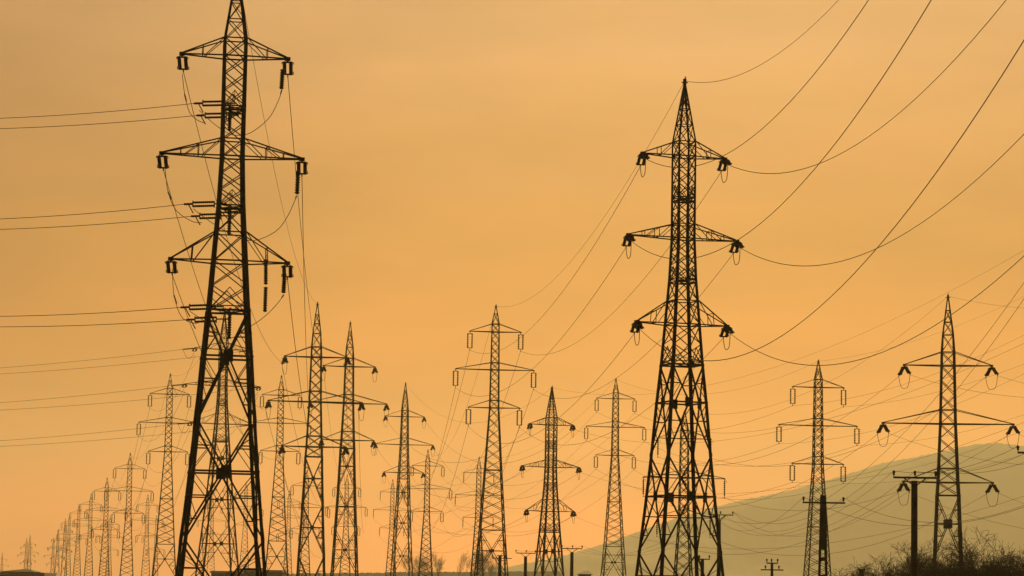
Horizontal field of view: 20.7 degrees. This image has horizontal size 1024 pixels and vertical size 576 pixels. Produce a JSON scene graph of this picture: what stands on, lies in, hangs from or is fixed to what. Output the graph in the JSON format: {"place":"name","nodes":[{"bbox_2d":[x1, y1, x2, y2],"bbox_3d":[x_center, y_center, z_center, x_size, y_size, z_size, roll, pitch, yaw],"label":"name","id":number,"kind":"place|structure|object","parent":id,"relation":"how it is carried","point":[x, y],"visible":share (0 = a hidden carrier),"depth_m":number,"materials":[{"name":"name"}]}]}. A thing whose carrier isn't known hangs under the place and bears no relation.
{"place":"outdoors","nodes":[
{"label":"outdoors","id":0,"kind":"place"},
{"bbox_2d":[2,569,39,572],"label":"roofed house","id":1,"kind":"structure","parent":0,"point":[24,570],"depth_m":558.39,"materials":[{"name":"stone"}]},
{"bbox_2d":[0,0,1023,575],"label":"sky","id":2,"kind":"structure","parent":0,"point":[460,155],"materials":[{"name":"orange"}]},
{"bbox_2d":[481,442,1023,575],"bbox_3d":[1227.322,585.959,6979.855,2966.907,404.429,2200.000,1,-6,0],"label":"hill","id":3,"kind":"structure","parent":0,"point":[1009,481],"depth_m":6529.27,"materials":[{"name":"plant"}]},
{"bbox_3d":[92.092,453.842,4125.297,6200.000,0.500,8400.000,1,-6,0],"label":"ground","id":4,"kind":"structure","parent":0,"visible":0},
{"bbox_2d":[19,539,34,568],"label":"lattice pylon","id":5,"kind":"object","parent":4,"relation":"on","point":[25,560],"visible":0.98,"depth_m":1792.69,"materials":[{"name":"metal"}]},
{"bbox_2d":[0,572,55,575],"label":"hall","id":6,"kind":"structure","parent":4,"relation":"on","point":[24,574],"depth_m":477.13,"materials":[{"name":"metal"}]},
{"bbox_2d":[20,536,38,568],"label":"lattice pylon","id":7,"kind":"object","parent":4,"relation":"on","point":[28,552],"visible":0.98,"depth_m":1721.72,"materials":[{"name":"metal"}]},
{"bbox_2d":[44,538,61,572],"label":"lattice pylon","id":8,"kind":"object","parent":4,"relation":"on","point":[52,556],"visible":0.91,"depth_m":1722.71,"materials":[{"name":"metal"}]},
{"bbox_2d":[48,529,67,573],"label":"lattice pylon","id":9,"kind":"object","parent":4,"relation":"on","point":[56,552],"visible":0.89,"depth_m":1567.98,"materials":[{"name":"metal"}]},
{"bbox_2d":[54,518,75,575],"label":"lattice pylon","id":10,"kind":"object","parent":4,"relation":"on","point":[62,548],"visible":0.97,"depth_m":1404.36,"materials":[{"name":"metal"}]},
{"bbox_2d":[56,515,81,575],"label":"lattice pylon","id":11,"kind":"object","parent":4,"relation":"on","point":[66,551],"visible":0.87,"depth_m":1153.55,"materials":[{"name":"metal"}]},
{"bbox_2d":[64,507,92,575],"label":"lattice pylon","id":12,"kind":"object","parent":4,"relation":"on","point":[77,543],"visible":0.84,"depth_m":1008.93,"materials":[{"name":"metal"}]},
{"bbox_2d":[72,494,107,575],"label":"lattice pylon","id":13,"kind":"object","parent":4,"relation":"on","point":[90,502],"visible":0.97,"depth_m":827.80,"materials":[{"name":"metal"}]},
{"bbox_2d":[84,478,127,575],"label":"lattice pylon","id":14,"kind":"object","parent":4,"relation":"on","point":[108,487],"visible":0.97,"depth_m":672.28,"materials":[{"name":"metal"}]},
{"bbox_2d":[95,515,122,575],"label":"lattice pylon","id":15,"kind":"object","parent":4,"relation":"on","point":[109,547],"visible":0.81,"depth_m":1009.71,"materials":[{"name":"metal"}]},
{"bbox_2d":[104,452,153,575],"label":"lattice pylon","id":16,"kind":"object","parent":4,"relation":"on","point":[130,549],"visible":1,"depth_m":579.82,"materials":[{"name":"metal"}]},
{"bbox_2d":[130,496,163,575],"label":"lattice pylon","id":17,"kind":"object","parent":4,"relation":"on","point":[146,521],"visible":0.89,"depth_m":849.34,"materials":[{"name":"metal"}]},
{"bbox_2d":[142,516,169,575],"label":"lattice pylon","id":18,"kind":"object","parent":4,"relation":"on","point":[154,545],"visible":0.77,"depth_m":1009.39,"materials":[{"name":"metal"}]},
{"bbox_2d":[136,373,200,575],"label":"lattice pylon","id":19,"kind":"object","parent":4,"relation":"on","point":[164,451],"visible":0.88,"depth_m":446.37,"materials":[{"name":"metal"}]},
{"bbox_2d":[197,498,225,575],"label":"lattice pylon","id":20,"kind":"object","parent":4,"relation":"on","point":[213,518],"visible":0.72,"depth_m":949.47,"materials":[{"name":"metal"}]},
{"bbox_2d":[171,315,260,575],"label":"lattice pylon","id":21,"kind":"object","parent":4,"relation":"on","point":[225,424],"visible":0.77,"depth_m":374.52,"materials":[{"name":"metal"}]},
{"bbox_2d":[1,386,165,402],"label":"power line","id":22,"kind":"object","parent":21,"relation":"attached to","point":[82,395],"visible":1,"depth_m":376.94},
{"bbox_2d":[2,424,174,440],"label":"power line","id":23,"kind":"object","parent":21,"relation":"attached to","point":[88,433],"visible":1,"depth_m":376.60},
{"bbox_2d":[4,349,180,367],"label":"power line","id":24,"kind":"object","parent":21,"relation":"attached to","point":[93,359],"visible":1,"depth_m":377.79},
{"bbox_2d":[0,426,236,446],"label":"power line","id":25,"kind":"object","parent":21,"relation":"attached to","point":[119,438],"visible":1,"depth_m":380.54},
{"bbox_2d":[5,352,233,373],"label":"power line","id":26,"kind":"object","parent":21,"relation":"attached to","point":[102,366],"visible":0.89,"depth_m":382.21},
{"bbox_2d":[8,389,239,409],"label":"power line","id":27,"kind":"object","parent":21,"relation":"attached to","point":[122,401],"visible":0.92,"depth_m":381.75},
{"bbox_2d":[210,571,242,575],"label":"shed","id":28,"kind":"structure","parent":4,"relation":"on","point":[218,573],"depth_m":696.22,"materials":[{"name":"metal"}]},
{"bbox_2d":[156,0,307,575],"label":"lattice pylon","id":29,"kind":"object","parent":4,"relation":"on","point":[223,472],"visible":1,"depth_m":134.87,"materials":[{"name":"metal"}]},
{"bbox_2d":[0,307,180,316],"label":"power line","id":30,"kind":"object","parent":29,"relation":"attached to","point":[94,313],"visible":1,"depth_m":138.04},
{"bbox_2d":[4,204,183,218],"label":"power line","id":31,"kind":"object","parent":29,"relation":"attached to","point":[91,213],"visible":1,"depth_m":139.22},
{"bbox_2d":[0,216,190,229],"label":"power line","id":32,"kind":"object","parent":29,"relation":"attached to","point":[96,224],"visible":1,"depth_m":140.17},
{"bbox_2d":[12,320,179,326],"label":"power line","id":33,"kind":"object","parent":29,"relation":"attached to","point":[86,325],"visible":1,"depth_m":140.30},
{"bbox_2d":[0,103,193,118],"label":"power line","id":34,"kind":"object","parent":29,"relation":"attached to","point":[101,112],"visible":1,"depth_m":139.75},
{"bbox_2d":[0,115,195,128],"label":"power line","id":35,"kind":"object","parent":29,"relation":"attached to","point":[99,123],"visible":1,"depth_m":140.96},
{"bbox_2d":[164,173,270,409],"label":"power line","id":36,"kind":"object","parent":29,"relation":"hanging from","point":[194,272],"visible":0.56,"depth_m":159.23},
{"bbox_2d":[173,277,283,458],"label":"power line","id":37,"kind":"object","parent":29,"relation":"attached to","point":[206,363],"visible":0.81,"depth_m":157.83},
{"bbox_2d":[183,72,285,363],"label":"power line","id":38,"kind":"object","parent":29,"relation":"attached to","point":[216,200],"visible":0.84,"depth_m":161.97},
{"bbox_2d":[244,9,311,297],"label":"power line","id":39,"kind":"object","parent":29,"relation":"attached to","point":[268,141],"visible":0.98,"depth_m":172.63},
{"bbox_2d":[287,280,315,456],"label":"power line","id":40,"kind":"object","parent":29,"relation":"attached to","point":[296,358],"visible":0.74,"depth_m":165.45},
{"bbox_2d":[288,81,322,372],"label":"power line","id":41,"kind":"object","parent":29,"relation":"attached to","point":[299,211],"visible":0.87,"depth_m":174.51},
{"bbox_2d":[302,188,311,413],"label":"power line","id":42,"kind":"object","parent":29,"relation":"attached to","point":[304,284],"visible":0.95,"depth_m":171.91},
{"bbox_2d":[229,481,263,567],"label":"lattice pylon","id":43,"kind":"object","parent":4,"relation":"on","point":[244,526],"visible":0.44,"depth_m":806.31,"materials":[{"name":"metal"}]},
{"bbox_2d":[239,570,286,575],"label":"building","id":44,"kind":"structure","parent":4,"relation":"on","point":[270,572],"depth_m":736.05,"materials":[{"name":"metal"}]},
{"bbox_2d":[252,375,310,575],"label":"lattice pylon","id":45,"kind":"object","parent":4,"relation":"on","point":[283,488],"visible":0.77,"depth_m":459.20,"materials":[{"name":"metal"}]},
{"bbox_2d":[271,490,306,575],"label":"lattice pylon","id":46,"kind":"object","parent":4,"relation":"on","point":[287,531],"visible":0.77,"depth_m":806.98,"materials":[{"name":"metal"}]},
{"bbox_2d":[282,471,329,575],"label":"lattice pylon","id":47,"kind":"object","parent":4,"relation":"on","point":[307,503],"visible":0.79,"depth_m":597.57,"materials":[{"name":"metal"}]},
{"bbox_2d":[264,303,365,575],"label":"lattice pylon","id":48,"kind":"object","parent":4,"relation":"on","point":[307,446],"visible":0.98,"depth_m":311.19,"materials":[{"name":"metal"}]},
{"bbox_2d":[325,474,367,575],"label":"lattice pylon","id":49,"kind":"object","parent":4,"relation":"on","point":[343,526],"visible":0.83,"depth_m":672.31,"materials":[{"name":"metal"}]},
{"bbox_2d":[307,321,388,575],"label":"lattice pylon","id":50,"kind":"object","parent":4,"relation":"on","point":[341,440],"visible":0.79,"depth_m":378.99,"materials":[{"name":"metal"}]},
{"bbox_2d":[373,479,404,575],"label":"lattice pylon","id":51,"kind":"object","parent":4,"relation":"on","point":[389,530],"visible":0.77,"depth_m":717.16,"materials":[{"name":"metal"}]},
{"bbox_2d":[373,383,435,575],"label":"lattice pylon","id":52,"kind":"object","parent":4,"relation":"on","point":[403,492],"visible":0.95,"depth_m":499.18,"materials":[{"name":"metal"}]},
{"bbox_2d":[402,551,415,575],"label":"bare tree","id":53,"kind":"object","parent":4,"relation":"on","point":[407,563],"visible":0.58,"depth_m":1393.02,"materials":[{"name":"brown plant"}]},
{"bbox_2d":[412,554,424,575],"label":"bare tree","id":54,"kind":"object","parent":4,"relation":"on","point":[416,560],"visible":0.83,"depth_m":1389.67,"materials":[{"name":"brown plant"}]},
{"bbox_2d":[286,571,561,575],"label":"scrub","id":55,"kind":"object","parent":4,"relation":"on","point":[510,573],"visible":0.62,"depth_m":2543.18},
{"bbox_2d":[413,553,435,575],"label":"bare tree","id":56,"kind":"object","parent":4,"relation":"on","point":[425,566],"visible":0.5,"depth_m":1419.18,"materials":[{"name":"brown plant"}]},
{"bbox_2d":[402,451,451,575],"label":"lattice pylon","id":57,"kind":"object","parent":4,"relation":"on","point":[422,537],"visible":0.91,"depth_m":565.71,"materials":[{"name":"metal"}]},
{"bbox_2d":[426,549,444,575],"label":"bare tree","id":58,"kind":"object","parent":4,"relation":"on","point":[440,563],"visible":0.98,"depth_m":1402.87,"materials":[{"name":"brown plant"}]},
{"bbox_2d":[456,550,470,575],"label":"bare tree","id":59,"kind":"object","parent":4,"relation":"on","point":[461,566],"visible":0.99,"depth_m":1378.14,"materials":[{"name":"brown plant"}]},
{"bbox_2d":[455,456,500,575],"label":"lattice pylon","id":60,"kind":"object","parent":4,"relation":"on","point":[475,517],"visible":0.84,"depth_m":576.02,"materials":[{"name":"metal"}]},
{"bbox_2d":[468,547,493,575],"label":"bare tree","id":61,"kind":"object","parent":4,"relation":"on","point":[480,558],"visible":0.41,"depth_m":1372.70,"materials":[{"name":"brown plant"}]},
{"bbox_2d":[474,545,496,575],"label":"bare tree","id":62,"kind":"object","parent":4,"relation":"on","point":[485,559],"visible":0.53,"depth_m":1383.07,"materials":[{"name":"brown plant"}]},
{"bbox_2d":[484,559,497,575],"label":"bare tree","id":63,"kind":"object","parent":4,"relation":"on","point":[492,567],"visible":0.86,"depth_m":1398.21,"materials":[{"name":"brown plant"}]},
{"bbox_2d":[452,305,536,575],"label":"lattice pylon","id":64,"kind":"object","parent":4,"relation":"on","point":[485,470],"visible":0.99,"depth_m":337.65,"materials":[{"name":"metal"}]},
{"bbox_2d":[456,248,625,395],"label":"power line","id":65,"kind":"object","parent":64,"relation":"attached to","point":[565,333],"visible":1,"depth_m":197.67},
{"bbox_2d":[470,334,633,443],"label":"power line","id":66,"kind":"object","parent":64,"relation":"attached to","point":[570,407],"visible":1,"depth_m":205.20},
{"bbox_2d":[473,167,639,353],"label":"power line","id":67,"kind":"object","parent":64,"relation":"attached to","point":[577,270],"visible":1,"depth_m":201.92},
{"bbox_2d":[498,88,680,306],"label":"power line","id":68,"kind":"object","parent":64,"relation":"attached to","point":[614,201],"visible":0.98,"depth_m":204.72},
{"bbox_2d":[521,174,719,354],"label":"power line","id":69,"kind":"object","parent":64,"relation":"attached to","point":[636,287],"visible":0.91,"depth_m":215.65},
{"bbox_2d":[524,345,716,444],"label":"power line","id":70,"kind":"object","parent":64,"relation":"attached to","point":[638,415],"visible":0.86,"depth_m":214.91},
{"bbox_2d":[533,254,732,398],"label":"power line","id":71,"kind":"object","parent":64,"relation":"attached to","point":[646,353],"visible":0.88,"depth_m":221.67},
{"bbox_2d":[492,555,511,575],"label":"utility pole","id":72,"kind":"object","parent":4,"relation":"on","point":[499,558],"visible":1,"depth_m":298.43,"materials":[{"name":"concrete"}]},
{"bbox_2d":[515,550,535,575],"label":"utility pole","id":73,"kind":"object","parent":4,"relation":"on","point":[525,565],"visible":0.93,"depth_m":290.50,"materials":[{"name":"concrete"}]},
{"bbox_2d":[519,385,581,575],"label":"lattice pylon","id":74,"kind":"object","parent":4,"relation":"on","point":[553,485],"visible":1,"depth_m":324.30,"materials":[{"name":"metal"}]},
{"bbox_2d":[555,252,1020,394],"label":"power line","id":75,"kind":"object","parent":74,"relation":"attached to","point":[828,347],"visible":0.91,"depth_m":220.17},
{"bbox_2d":[576,343,1023,442],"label":"power line","id":76,"kind":"object","parent":74,"relation":"attached to","point":[843,414],"visible":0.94,"depth_m":220.02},
{"bbox_2d":[579,496,1023,548],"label":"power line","id":77,"kind":"object","parent":74,"relation":"attached to","point":[844,540],"visible":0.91,"depth_m":218.14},
{"bbox_2d":[580,422,1023,493],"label":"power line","id":78,"kind":"object","parent":74,"relation":"attached to","point":[842,478],"visible":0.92,"depth_m":221.12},
{"bbox_2d":[561,545,582,575],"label":"utility pole","id":79,"kind":"object","parent":4,"relation":"on","point":[571,562],"visible":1,"depth_m":278.62,"materials":[{"name":"concrete"}]},
{"bbox_2d":[578,570,591,575],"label":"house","id":80,"kind":"structure","parent":4,"relation":"on","point":[586,573],"depth_m":517.65,"materials":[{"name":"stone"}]},
{"bbox_2d":[584,379,646,575],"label":"lattice pylon","id":81,"kind":"object","parent":4,"relation":"on","point":[613,398],"visible":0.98,"depth_m":452.93,"materials":[{"name":"metal"}]},
{"bbox_2d":[621,76,743,575],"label":"lattice pylon","id":82,"kind":"object","parent":4,"relation":"on","point":[690,364],"visible":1,"depth_m":164.97,"materials":[{"name":"metal"}]},
{"bbox_2d":[646,0,868,167],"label":"power line","id":83,"kind":"object","parent":82,"relation":"attached to","point":[780,111],"visible":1,"depth_m":121.36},
{"bbox_2d":[687,1,837,82],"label":"power line","id":84,"kind":"object","parent":82,"relation":"attached to","point":[769,59],"visible":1,"depth_m":139.96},
{"bbox_2d":[631,0,930,259],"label":"power line","id":85,"kind":"object","parent":82,"relation":"attached to","point":[822,159],"visible":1,"depth_m":107.09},
{"bbox_2d":[640,40,1023,360],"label":"power line","id":86,"kind":"object","parent":82,"relation":"attached to","point":[885,237],"visible":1,"depth_m":98.64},
{"bbox_2d":[729,0,1005,173],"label":"power line","id":87,"kind":"object","parent":82,"relation":"attached to","point":[888,121],"visible":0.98,"depth_m":123.71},
{"bbox_2d":[730,256,1023,365],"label":"power line","id":88,"kind":"object","parent":82,"relation":"attached to","point":[895,346],"visible":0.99,"depth_m":122.61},
{"bbox_2d":[741,134,1023,265],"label":"power line","id":89,"kind":"object","parent":82,"relation":"attached to","point":[902,234],"visible":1,"depth_m":124.03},
{"bbox_2d":[642,412,725,575],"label":"lattice pylon","id":90,"kind":"object","parent":4,"relation":"on","point":[677,548],"visible":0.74,"depth_m":325.78,"materials":[{"name":"metal"}]},
{"bbox_2d":[708,511,733,575],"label":"utility pole","id":91,"kind":"object","parent":4,"relation":"on","point":[720,536],"visible":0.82,"depth_m":249.07,"materials":[{"name":"concrete"}]},
{"bbox_2d":[712,283,1023,523],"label":"power line","id":92,"kind":"object","parent":91,"relation":"attached to","point":[901,435],"visible":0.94,"depth_m":163.66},
{"bbox_2d":[734,299,1023,523],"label":"power line","id":93,"kind":"object","parent":91,"relation":"attached to","point":[915,437],"visible":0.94,"depth_m":160.57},
{"bbox_2d":[761,559,783,575],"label":"utility pole","id":94,"kind":"object","parent":4,"relation":"on","point":[772,569],"visible":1,"depth_m":208.83,"materials":[{"name":"concrete"}]},
{"bbox_2d":[776,359,859,575],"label":"lattice pylon","id":95,"kind":"object","parent":4,"relation":"on","point":[814,456],"visible":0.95,"depth_m":335.16,"materials":[{"name":"metal"}]},
{"bbox_2d":[793,431,1020,482],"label":"power line","id":96,"kind":"object","parent":95,"relation":"attached to","point":[887,473],"visible":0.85,"depth_m":306.68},
{"bbox_2d":[802,495,844,575],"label":"utility pole","id":97,"kind":"object","parent":4,"relation":"on","point":[823,530],"visible":1,"depth_m":154.40,"materials":[{"name":"concrete"}]},
{"bbox_2d":[804,497,1022,525],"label":"power line","id":98,"kind":"object","parent":97,"relation":"attached to","point":[910,525],"visible":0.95,"depth_m":135.18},
{"bbox_2d":[848,500,1023,522],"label":"power line","id":99,"kind":"object","parent":97,"relation":"attached to","point":[940,522],"visible":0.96,"depth_m":137.24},
{"bbox_2d":[829,555,888,575],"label":"bare tree","id":100,"kind":"object","parent":4,"relation":"on","point":[865,572],"visible":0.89,"depth_m":197.98,"materials":[{"name":"brown plant"}]},
{"bbox_2d":[855,541,942,575],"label":"bare tree","id":101,"kind":"object","parent":4,"relation":"on","point":[904,569],"visible":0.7,"depth_m":189.57,"materials":[{"name":"black plant"}]},
{"bbox_2d":[892,470,936,575],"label":"utility pole","id":102,"kind":"object","parent":4,"relation":"on","point":[914,528],"visible":1,"depth_m":132.53,"materials":[{"name":"concrete"}]},
{"bbox_2d":[879,543,953,575],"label":"bare tree","id":103,"kind":"object","parent":4,"relation":"on","point":[920,565],"visible":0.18,"depth_m":194.91,"materials":[{"name":"black plant"}]},
{"bbox_2d":[876,293,1019,567],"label":"lattice pylon","id":104,"kind":"object","parent":4,"relation":"on","point":[957,482],"visible":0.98,"depth_m":239.25,"materials":[{"name":"metal"}]},
{"bbox_2d":[648,436,874,508],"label":"power line","id":105,"kind":"object","parent":104,"relation":"attached to","point":[783,491],"visible":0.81,"depth_m":268.44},
{"bbox_2d":[657,494,895,554],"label":"power line","id":106,"kind":"object","parent":104,"relation":"attached to","point":[781,548],"visible":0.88,"depth_m":277.80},
{"bbox_2d":[659,377,897,464],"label":"power line","id":107,"kind":"object","parent":104,"relation":"attached to","point":[801,441],"visible":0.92,"depth_m":267.85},
{"bbox_2d":[710,494,985,555],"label":"power line","id":108,"kind":"object","parent":104,"relation":"attached to","point":[842,551],"visible":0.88,"depth_m":280.07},
{"bbox_2d":[715,378,984,466],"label":"power line","id":109,"kind":"object","parent":104,"relation":"hanging from","point":[847,452],"visible":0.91,"depth_m":278.66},
{"bbox_2d":[725,437,1004,510],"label":"power line","id":110,"kind":"object","parent":104,"relation":"hanging from","point":[866,501],"visible":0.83,"depth_m":278.52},
{"bbox_2d":[904,537,1021,575],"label":"bare tree","id":111,"kind":"object","parent":4,"relation":"on","point":[937,570],"visible":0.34,"depth_m":184.87,"materials":[{"name":"black plant"}]},
{"bbox_2d":[922,527,1023,575],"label":"bare tree","id":112,"kind":"object","parent":4,"relation":"on","point":[970,562],"visible":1,"depth_m":179.72,"materials":[{"name":"black plant"}]},
{"bbox_2d":[970,547,1023,575],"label":"bare tree","id":113,"kind":"object","parent":4,"relation":"on","point":[1021,564],"visible":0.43,"depth_m":182.32,"materials":[{"name":"black plant"}]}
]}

